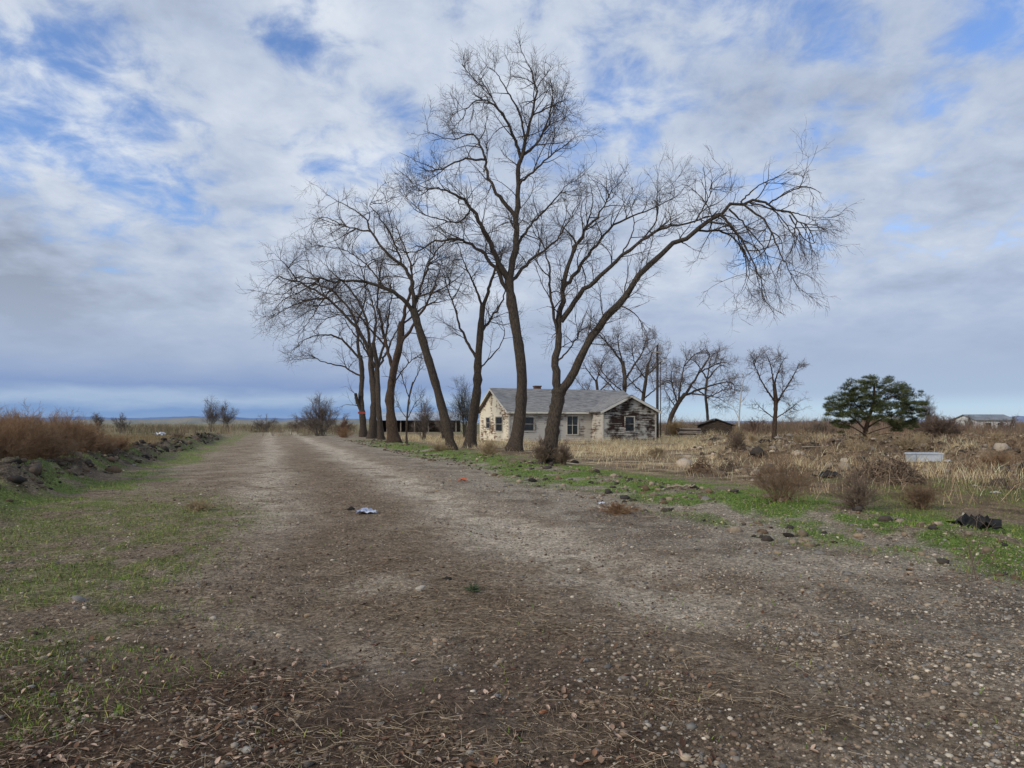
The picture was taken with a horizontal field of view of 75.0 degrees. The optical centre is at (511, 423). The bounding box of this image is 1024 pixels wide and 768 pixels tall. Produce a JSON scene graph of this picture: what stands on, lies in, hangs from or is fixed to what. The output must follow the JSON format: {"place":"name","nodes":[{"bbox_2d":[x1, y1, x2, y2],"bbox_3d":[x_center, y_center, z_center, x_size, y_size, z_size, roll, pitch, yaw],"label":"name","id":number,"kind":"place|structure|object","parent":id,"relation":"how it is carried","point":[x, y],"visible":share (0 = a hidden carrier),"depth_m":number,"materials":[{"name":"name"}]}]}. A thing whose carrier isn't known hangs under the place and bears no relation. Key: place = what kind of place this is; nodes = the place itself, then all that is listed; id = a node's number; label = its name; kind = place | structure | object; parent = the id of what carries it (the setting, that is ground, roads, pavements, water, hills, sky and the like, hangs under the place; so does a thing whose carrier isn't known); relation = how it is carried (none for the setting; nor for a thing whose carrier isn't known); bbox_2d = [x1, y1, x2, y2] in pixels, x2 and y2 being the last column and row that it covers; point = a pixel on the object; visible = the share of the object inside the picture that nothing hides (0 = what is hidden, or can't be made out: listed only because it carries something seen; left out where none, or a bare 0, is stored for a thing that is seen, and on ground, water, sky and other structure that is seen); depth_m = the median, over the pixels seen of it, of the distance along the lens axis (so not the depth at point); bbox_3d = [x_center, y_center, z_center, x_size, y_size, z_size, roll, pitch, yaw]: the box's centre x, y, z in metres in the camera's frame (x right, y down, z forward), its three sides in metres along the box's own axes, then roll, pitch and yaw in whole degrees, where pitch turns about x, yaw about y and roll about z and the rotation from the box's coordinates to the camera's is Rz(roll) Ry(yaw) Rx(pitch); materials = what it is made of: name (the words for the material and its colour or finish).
{"place":"outdoors","nodes":[
{"label":"outdoors","id":0,"kind":"place"},
{"bbox_2d":[12,416,342,420],"bbox_3d":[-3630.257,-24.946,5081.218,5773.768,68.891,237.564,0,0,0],"label":"plateau","id":1,"kind":"structure","parent":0,"point":[106,418],"depth_m":5173.07,"materials":[{"name":"soil"}]},
{"bbox_2d":[43,418,479,423],"bbox_3d":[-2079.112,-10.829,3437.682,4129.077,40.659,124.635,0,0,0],"label":"hills","id":2,"kind":"structure","parent":0,"point":[189,421],"depth_m":3468.88,"materials":[{"name":"soil"}]},
{"bbox_2d":[0,430,1023,767],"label":"dirt road","id":3,"kind":"structure","parent":0,"point":[286,448],"depth_m":4.95,"materials":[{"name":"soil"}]},
{"bbox_2d":[72,595,87,601],"bbox_3d":[-3.612,1.471,5.570,0.127,0.064,0.123,17,-8,-16],"label":"stone","id":4,"kind":"object","parent":3,"relation":"on","point":[79,598],"visible":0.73,"depth_m":5.54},
{"bbox_2d":[181,499,215,512],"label":"dead shrub","id":5,"kind":"object","parent":3,"relation":"on","point":[201,505],"visible":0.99,"depth_m":11.46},
{"bbox_2d":[357,507,376,512],"bbox_3d":[-2.425,1.436,11.081,0.375,0.089,0.249,0,0,0],"label":"plastic scrap","id":6,"kind":"object","parent":3,"relation":"on","point":[367,510],"visible":1,"depth_m":11.05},
{"bbox_2d":[462,583,481,592],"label":"green weed","id":7,"kind":"object","parent":3,"relation":"on","point":[473,588],"visible":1,"depth_m":5.99,"materials":[{"name":"green plant"}]},
{"bbox_2d":[0,576,1019,767],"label":"dead leaves","id":8,"kind":"object","parent":3,"relation":"on","point":[469,764],"visible":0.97,"depth_m":3.32,"materials":[{"name":"plant"}]},
{"bbox_2d":[0,461,1023,767],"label":"soil crumbs","id":9,"kind":"object","parent":3,"relation":"on","point":[660,711],"visible":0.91,"depth_m":4.43,"materials":[{"name":"soil"}]},
{"bbox_2d":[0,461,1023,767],"bbox_3d":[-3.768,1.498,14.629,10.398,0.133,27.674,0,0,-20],"label":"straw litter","id":10,"kind":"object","parent":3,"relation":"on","point":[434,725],"visible":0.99,"depth_m":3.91,"materials":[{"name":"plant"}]},
{"bbox_2d":[596,502,643,515],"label":"dead shrub","id":11,"kind":"object","parent":3,"relation":"on","point":[618,508],"visible":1,"depth_m":10.95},
{"bbox_2d":[0,424,1023,608],"bbox_3d":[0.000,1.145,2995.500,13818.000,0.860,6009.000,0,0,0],"label":"ground","id":12,"kind":"structure","parent":0,"point":[76,466],"depth_m":13.40,"materials":[{"name":"soil"}]},
{"bbox_2d":[0,413,44,458],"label":"tumbleweed","id":13,"kind":"object","parent":12,"relation":"on","point":[7,451],"visible":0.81,"depth_m":15.24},
{"bbox_2d":[0,399,67,459],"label":"tumbleweed","id":14,"kind":"object","parent":12,"relation":"on","point":[40,441],"visible":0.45,"depth_m":16.32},
{"bbox_2d":[9,409,88,463],"bbox_3d":[-12.235,0.428,17.367,2.358,1.695,1.926,0,0,-24],"label":"tumbleweed","id":15,"kind":"object","parent":12,"relation":"on","point":[52,453],"visible":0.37,"depth_m":17.35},
{"bbox_2d":[29,406,101,454],"bbox_3d":[-12.826,0.174,18.802,1.735,1.410,2.212,0,0,35],"label":"tumbleweed","id":16,"kind":"object","parent":12,"relation":"on","point":[70,428],"visible":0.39,"depth_m":18.83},
{"bbox_2d":[67,417,113,452],"bbox_3d":[-13.299,0.386,20.785,2.037,1.322,2.073,0,0,0],"label":"tumbleweed","id":17,"kind":"object","parent":12,"relation":"on","point":[84,448],"visible":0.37,"depth_m":20.82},
{"bbox_2d":[90,413,104,432],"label":"bare shrub","id":18,"kind":"object","parent":12,"relation":"on","point":[100,421],"visible":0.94,"depth_m":99.72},
{"bbox_2d":[80,431,129,455],"bbox_3d":[-14.236,0.731,23.208,1.757,1.065,1.616,0,0,0],"label":"tumbleweed","id":19,"kind":"object","parent":12,"relation":"on","point":[107,449],"visible":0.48,"depth_m":23.14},
{"bbox_2d":[0,432,219,501],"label":"rubble","id":20,"kind":"object","parent":12,"relation":"on","point":[35,468],"visible":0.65,"depth_m":18.97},
{"bbox_2d":[40,420,192,457],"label":"rusty weeds","id":21,"kind":"object","parent":12,"relation":"on","point":[149,437],"visible":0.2,"depth_m":55.25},
{"bbox_2d":[111,413,129,431],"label":"bare shrub","id":22,"kind":"object","parent":12,"relation":"on","point":[119,425],"visible":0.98,"depth_m":103.81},
{"bbox_2d":[105,434,138,451],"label":"tumbleweed","id":23,"kind":"object","parent":12,"relation":"on","point":[124,443],"visible":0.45,"depth_m":25.50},
{"bbox_2d":[201,396,223,431],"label":"bare shrub","id":24,"kind":"object","parent":12,"relation":"on","point":[212,416],"visible":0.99,"depth_m":119.72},
{"bbox_2d":[81,417,366,435],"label":"sagebrush","id":25,"kind":"object","parent":12,"relation":"on","point":[166,429],"visible":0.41,"depth_m":109.37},
{"bbox_2d":[214,399,238,427],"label":"bare shrub","id":26,"kind":"object","parent":12,"relation":"on","point":[227,418],"visible":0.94,"depth_m":123.83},
{"bbox_2d":[250,414,280,431],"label":"bare shrub","id":27,"kind":"object","parent":12,"relation":"on","point":[268,424],"visible":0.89,"depth_m":114.85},
{"bbox_2d":[285,416,303,431],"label":"bare shrub","id":28,"kind":"object","parent":12,"relation":"on","point":[292,425],"visible":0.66,"depth_m":124.53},
{"bbox_2d":[250,236,368,436],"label":"elm tree","id":29,"kind":"object","parent":12,"relation":"on","point":[359,401],"visible":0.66,"depth_m":72.83,"materials":[{"name":"brown plant"}]},
{"bbox_2d":[291,390,350,435],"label":"bare shrub","id":30,"kind":"object","parent":12,"relation":"on","point":[322,415],"visible":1,"depth_m":81.27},
{"bbox_2d":[250,236,404,438],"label":"elm tree","id":31,"kind":"object","parent":12,"relation":"on","point":[372,432],"visible":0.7,"depth_m":65.73,"materials":[{"name":"brown plant"}]},
{"bbox_2d":[328,414,355,436],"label":"bare shrub","id":32,"kind":"object","parent":12,"relation":"on","point":[341,424],"visible":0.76,"depth_m":74.94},
{"bbox_2d":[336,425,354,437],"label":"dead shrub","id":33,"kind":"object","parent":12,"relation":"on","point":[342,434],"visible":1,"depth_m":69.91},
{"bbox_2d":[236,163,481,449],"bbox_3d":[-7.852,-6.458,37.517,13.215,16.390,8.686,0,0,0],"label":"elm tree","id":34,"kind":"object","parent":12,"relation":"on","point":[446,424],"visible":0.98,"depth_m":37.77,"materials":[{"name":"brown plant"}]},
{"bbox_2d":[326,267,433,439],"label":"elm tree","id":35,"kind":"object","parent":12,"relation":"on","point":[380,429],"visible":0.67,"depth_m":61.81,"materials":[{"name":"brown plant"}]},
{"bbox_2d":[324,192,467,442],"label":"elm tree","id":36,"kind":"object","parent":12,"relation":"on","point":[393,435],"visible":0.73,"depth_m":49.74,"materials":[{"name":"brown plant"}]},
{"bbox_2d":[387,345,426,443],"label":"young tree","id":37,"kind":"object","parent":12,"relation":"on","point":[406,416],"visible":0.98,"depth_m":46.98,"materials":[{"name":"brown plant"}]},
{"bbox_2d":[382,412,461,431],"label":"open shed","id":38,"kind":"structure","parent":12,"relation":"on","point":[401,421],"depth_m":122.70,"materials":[{"name":"metal"}]},
{"bbox_2d":[408,395,437,440],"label":"bare shrub","id":39,"kind":"object","parent":12,"relation":"on","point":[423,422],"visible":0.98,"depth_m":57.81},
{"bbox_2d":[427,441,453,451],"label":"dead shrub","id":40,"kind":"object","parent":12,"relation":"on","point":[439,447],"visible":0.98,"depth_m":33.84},
{"bbox_2d":[432,408,456,439],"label":"bare shrub","id":41,"kind":"object","parent":12,"relation":"on","point":[439,425],"visible":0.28,"depth_m":61.91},
{"bbox_2d":[445,375,479,436],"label":"bare shrub","id":42,"kind":"object","parent":12,"relation":"on","point":[463,409],"visible":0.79,"depth_m":69.69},
{"bbox_2d":[412,198,534,447],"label":"elm tree","id":43,"kind":"object","parent":12,"relation":"on","point":[471,434],"visible":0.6,"depth_m":41.81,"materials":[{"name":"brown plant"}]},
{"bbox_2d":[369,23,606,451],"bbox_3d":[-1.079,-9.643,35.709,12.519,22.991,8.019,0,0,0],"label":"elm tree","id":44,"kind":"object","parent":12,"relation":"on","point":[515,443],"visible":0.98,"depth_m":35.78,"materials":[{"name":"brown plant"}]},
{"bbox_2d":[478,439,502,455],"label":"dead shrub","id":45,"kind":"object","parent":12,"relation":"on","point":[489,449],"visible":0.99,"depth_m":30.91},
{"bbox_2d":[0,438,1023,767],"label":"green grass","id":46,"kind":"structure","parent":12,"relation":"on","point":[164,578],"depth_m":7.82,"materials":[{"name":"plant"}]},
{"bbox_2d":[527,434,555,462],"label":"dead shrub","id":47,"kind":"object","parent":12,"relation":"on","point":[540,452],"visible":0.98,"depth_m":24.90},
{"bbox_2d":[552,440,574,464],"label":"dead shrub","id":48,"kind":"object","parent":12,"relation":"on","point":[563,456],"visible":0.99,"depth_m":24.41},
{"bbox_2d":[479,386,661,441],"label":"farmhouse","id":49,"kind":"object","parent":12,"relation":"on","point":[588,415],"visible":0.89,"depth_m":55.90,"materials":[{"name":"paint"}]},
{"bbox_2d":[486,417,490,428],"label":"window","id":50,"kind":"structure","parent":49,"relation":"in","point":[488,419],"depth_m":58.99,"materials":[{"name":"glass"}]},
{"bbox_2d":[495,416,502,431],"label":"window","id":51,"kind":"structure","parent":49,"relation":"in","point":[498,419],"depth_m":56.21,"materials":[{"name":"paint"}]},
{"bbox_2d":[524,416,534,431],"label":"window","id":52,"kind":"structure","parent":49,"relation":"in","point":[530,420],"depth_m":54.56,"materials":[{"name":"paint"}]},
{"bbox_2d":[566,415,578,434],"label":"window","id":53,"kind":"structure","parent":49,"relation":"in","point":[572,421],"depth_m":55.85,"materials":[{"name":"paint"}]},
{"bbox_2d":[624,416,634,431],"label":"window","id":54,"kind":"structure","parent":49,"relation":"in","point":[629,421],"depth_m":55.47,"materials":[{"name":"paint"}]},
{"bbox_2d":[567,349,626,389],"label":"old tree","id":55,"kind":"object","parent":12,"relation":"on","point":[596,380],"visible":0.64,"depth_m":92.33,"materials":[{"name":"brown plant"}]},
{"bbox_2d":[572,319,668,391],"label":"old tree","id":56,"kind":"object","parent":12,"relation":"on","point":[624,385],"visible":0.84,"depth_m":77.82,"materials":[{"name":"brown plant"}]},
{"bbox_2d":[611,334,686,401],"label":"old tree","id":57,"kind":"object","parent":12,"relation":"on","point":[643,391],"visible":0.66,"depth_m":85.26,"materials":[{"name":"brown plant"}]},
{"bbox_2d":[646,446,666,456],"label":"dead shrub","id":58,"kind":"object","parent":12,"relation":"on","point":[659,450],"visible":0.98,"depth_m":29.95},
{"bbox_2d":[653,345,665,438],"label":"utility pole","id":59,"kind":"object","parent":12,"relation":"on","point":[657,394],"visible":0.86,"depth_m":61.92,"materials":[{"name":"brown wood"}]},
{"bbox_2d":[663,417,688,436],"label":"bare shrub","id":60,"kind":"object","parent":12,"relation":"on","point":[672,429],"visible":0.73,"depth_m":65.71,"materials":[{"name":"plant"}]},
{"bbox_2d":[492,120,864,463],"bbox_3d":[6.347,-4.759,25.741,13.630,12.839,6.651,0,0,10],"label":"elm tree","id":61,"kind":"object","parent":12,"relation":"on","point":[558,392],"visible":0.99,"depth_m":25.12,"materials":[{"name":"brown plant"}]},
{"bbox_2d":[345,439,1023,590],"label":"verge rubble","id":62,"kind":"object","parent":12,"relation":"on","point":[857,508],"visible":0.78,"depth_m":12.32,"materials":[{"name":"stone"}]},
{"bbox_2d":[676,428,702,437],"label":"lumber stack","id":63,"kind":"object","parent":12,"relation":"on","point":[683,432],"visible":0.75,"depth_m":63.86,"materials":[{"name":"brown wood"}]},
{"bbox_2d":[648,334,749,436],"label":"old tree","id":64,"kind":"object","parent":12,"relation":"on","point":[678,401],"visible":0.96,"depth_m":75.79,"materials":[{"name":"brown plant"}]},
{"bbox_2d":[684,457,713,473],"bbox_3d":[5.682,1.233,20.213,0.943,0.585,0.702,0,0,0],"label":"brush pile","id":65,"kind":"object","parent":12,"relation":"on","point":[697,468],"visible":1,"depth_m":20.08,"materials":[{"name":"plant"}]},
{"bbox_2d":[385,430,1023,497],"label":"dry grass","id":66,"kind":"structure","parent":12,"relation":"on","point":[459,441],"depth_m":33.83,"materials":[{"name":"plant"}]},
{"bbox_2d":[669,345,749,420],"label":"old tree","id":67,"kind":"object","parent":12,"relation":"on","point":[706,403],"visible":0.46,"depth_m":94.95,"materials":[{"name":"brown plant"}]},
{"bbox_2d":[694,418,735,436],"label":"wood shed","id":68,"kind":"structure","parent":12,"relation":"on","point":[714,424],"depth_m":65.98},
{"bbox_2d":[712,458,741,471],"bbox_3d":[6.822,1.298,21.041,1.099,0.481,0.773,0,0,0],"label":"brush pile","id":69,"kind":"object","parent":12,"relation":"on","point":[723,468],"visible":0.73,"depth_m":20.92,"materials":[{"name":"plant"}]},
{"bbox_2d":[721,426,747,451],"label":"field bush","id":70,"kind":"object","parent":12,"relation":"on","point":[736,440],"visible":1,"depth_m":28.88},
{"bbox_2d":[729,425,746,441],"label":"field bush","id":71,"kind":"object","parent":12,"relation":"on","point":[738,428],"visible":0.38,"depth_m":36.28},
{"bbox_2d":[726,369,750,426],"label":"birch tree","id":72,"kind":"object","parent":12,"relation":"on","point":[740,406],"visible":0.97,"depth_m":59.99,"materials":[{"name":"white plant"}]},
{"bbox_2d":[747,432,758,441],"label":"field bush","id":73,"kind":"object","parent":12,"relation":"on","point":[753,438],"visible":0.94,"depth_m":38.62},
{"bbox_2d":[736,418,778,433],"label":"bare shrub","id":74,"kind":"object","parent":12,"relation":"on","point":[754,424],"visible":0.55,"depth_m":83.69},
{"bbox_2d":[748,441,768,449],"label":"dead shrub","id":75,"kind":"object","parent":12,"relation":"on","point":[764,446],"visible":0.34,"depth_m":34.05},
{"bbox_2d":[741,345,811,439],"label":"round crowned tree","id":76,"kind":"object","parent":12,"relation":"on","point":[776,399],"visible":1,"depth_m":47.89,"materials":[{"name":"brown plant"}]},
{"bbox_2d":[739,444,827,501],"bbox_3d":[4.717,0.856,11.594,1.313,1.053,1.806,0,0,-32],"label":"dead shrub","id":77,"kind":"object","parent":12,"relation":"on","point":[783,477],"visible":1,"depth_m":11.50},
{"bbox_2d":[790,445,813,453],"bbox_3d":[14.152,1.205,32.003,1.623,0.557,1.146,0,0,0],"label":"brush pile","id":78,"kind":"object","parent":12,"relation":"on","point":[809,448],"visible":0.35,"depth_m":31.93,"materials":[{"name":"plant"}]},
{"bbox_2d":[793,433,810,445],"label":"field bush","id":79,"kind":"object","parent":12,"relation":"on","point":[799,438],"visible":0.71,"depth_m":37.49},
{"bbox_2d":[799,417,834,433],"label":"bare shrub","id":80,"kind":"object","parent":12,"relation":"on","point":[820,427],"visible":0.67,"depth_m":79.67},
{"bbox_2d":[808,470,841,477],"bbox_3d":[8.785,1.394,18.625,0.864,0.211,0.580,0,0,0],"label":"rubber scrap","id":81,"kind":"object","parent":12,"relation":"on","point":[834,474],"visible":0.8,"depth_m":18.53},
{"bbox_2d":[659,410,1023,436],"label":"thicket","id":82,"kind":"object","parent":12,"relation":"on","point":[793,425],"visible":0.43,"depth_m":86.80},
{"bbox_2d":[833,434,850,444],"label":"brush pile","id":83,"kind":"object","parent":12,"relation":"on","point":[841,438],"visible":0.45,"depth_m":43.88,"materials":[{"name":"plant"}]},
{"bbox_2d":[675,432,1023,491],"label":"field rubble","id":84,"kind":"object","parent":12,"relation":"on","point":[760,452],"visible":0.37,"depth_m":25.68,"materials":[{"name":"stone"}]},
{"bbox_2d":[688,428,1023,506],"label":"brown weeds","id":85,"kind":"object","parent":12,"relation":"on","point":[965,482],"visible":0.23,"depth_m":20.35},
{"bbox_2d":[838,435,874,452],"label":"field bush","id":86,"kind":"object","parent":12,"relation":"on","point":[855,446],"visible":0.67,"depth_m":28.90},
{"bbox_2d":[825,467,891,509],"bbox_3d":[5.846,1.094,11.183,1.158,0.798,1.091,0,0,0],"label":"dead shrub","id":87,"kind":"object","parent":12,"relation":"on","point":[857,496],"visible":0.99,"depth_m":11.13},
{"bbox_2d":[852,533,865,537],"bbox_3d":[4.585,1.484,8.807,0.122,0.076,0.139,-3,0,-32],"label":"stone","id":88,"kind":"object","parent":12,"relation":"on","point":[857,535],"visible":0.93,"depth_m":8.78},
{"bbox_2d":[861,431,888,439],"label":"field bush","id":89,"kind":"object","parent":12,"relation":"on","point":[873,436],"visible":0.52,"depth_m":46.20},
{"bbox_2d":[822,374,929,438],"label":"pine tree","id":90,"kind":"object","parent":12,"relation":"on","point":[855,410],"visible":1,"depth_m":47.33,"materials":[{"name":"green plant"}]},
{"bbox_2d":[840,455,934,485],"bbox_3d":[9.477,1.174,16.866,2.158,0.763,1.614,0,0,0],"label":"brush pile","id":91,"kind":"object","parent":12,"relation":"on","point":[898,465],"visible":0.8,"depth_m":16.62,"materials":[{"name":"plant"}]},
{"bbox_2d":[887,429,929,448],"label":"field bush","id":92,"kind":"object","parent":12,"relation":"on","point":[907,444],"visible":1,"depth_m":30.59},
{"bbox_2d":[908,430,931,442],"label":"field bush","id":93,"kind":"object","parent":12,"relation":"on","point":[921,437],"visible":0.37,"depth_m":40.42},
{"bbox_2d":[891,479,950,508],"bbox_3d":[6.967,1.212,11.427,0.936,0.565,0.895,0,0,0],"label":"dead shrub","id":94,"kind":"object","parent":12,"relation":"on","point":[921,501],"visible":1,"depth_m":11.34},
{"bbox_2d":[904,452,944,461],"bbox_3d":[16.058,1.303,25.995,1.220,0.340,0.570,0,0,8],"label":"storage box","id":95,"kind":"object","parent":12,"relation":"on","point":[930,456],"visible":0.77,"depth_m":25.77,"materials":[{"name":"plastic"}]},
{"bbox_2d":[922,440,939,451],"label":"field bush","id":96,"kind":"object","parent":12,"relation":"on","point":[927,448],"visible":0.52,"depth_m":32.48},
{"bbox_2d":[909,414,965,438],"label":"bare shrub","id":97,"kind":"object","parent":12,"relation":"on","point":[938,428],"visible":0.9,"depth_m":61.28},
{"bbox_2d":[932,434,953,442],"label":"brush pile","id":98,"kind":"object","parent":12,"relation":"on","point":[945,438],"visible":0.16,"depth_m":41.85,"materials":[{"name":"plant"}]},
{"bbox_2d":[945,459,983,471],"bbox_3d":[14.256,1.335,20.991,1.126,0.413,0.846,0,0,0],"label":"brush pile","id":99,"kind":"object","parent":12,"relation":"on","point":[965,466],"visible":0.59,"depth_m":20.83,"materials":[{"name":"plant"}]},
{"bbox_2d":[961,414,974,429],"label":"bare shrub","id":100,"kind":"object","parent":12,"relation":"on","point":[968,419],"visible":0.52,"depth_m":109.88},
{"bbox_2d":[946,513,1004,530],"bbox_3d":[6.414,1.353,9.186,0.623,0.211,0.465,0,0,0],"label":"tarp scrap","id":101,"kind":"object","parent":12,"relation":"on","point":[967,520],"visible":0.82,"depth_m":9.14,"materials":[{"name":"black plastic"}]},
{"bbox_2d":[947,494,1017,580],"bbox_3d":[4.444,1.084,6.425,0.507,0.855,0.582,0,0,0],"label":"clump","id":102,"kind":"object","parent":12,"relation":"on","point":[971,556],"visible":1,"depth_m":6.39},
{"bbox_2d":[950,414,1014,429],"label":"metal building","id":103,"kind":"structure","parent":12,"relation":"on","point":[996,417],"depth_m":131.26,"materials":[{"name":"grey metal"}]},
{"bbox_2d":[985,432,1005,442],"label":"field bush","id":104,"kind":"object","parent":12,"relation":"on","point":[997,437],"visible":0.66,"depth_m":42.55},
{"bbox_2d":[973,452,1019,465],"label":"dead shrub","id":105,"kind":"object","parent":12,"relation":"on","point":[984,459],"visible":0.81,"depth_m":23.87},
{"bbox_2d":[990,437,1023,451],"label":"brush pile","id":106,"kind":"object","parent":12,"relation":"on","point":[1007,443],"visible":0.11,"depth_m":29.83,"materials":[{"name":"plant"}]},
{"bbox_2d":[999,416,1019,430],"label":"bare shrub","id":107,"kind":"object","parent":12,"relation":"on","point":[1012,424],"visible":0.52,"depth_m":100.11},
{"bbox_2d":[0,0,1023,422],"label":"sky","id":108,"kind":"structure","parent":0,"point":[149,149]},
{"bbox_2d":[664,416,1023,423],"bbox_3d":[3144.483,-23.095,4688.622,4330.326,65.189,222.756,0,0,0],"label":"distant hills","id":109,"kind":"structure","parent":0,"point":[1020,417],"depth_m":4772.33,"materials":[{"name":"soil"}]},
{"bbox_2d":[919,395,942,422],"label":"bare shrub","id":110,"kind":"object","parent":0,"point":[926,407],"visible":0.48,"depth_m":89.66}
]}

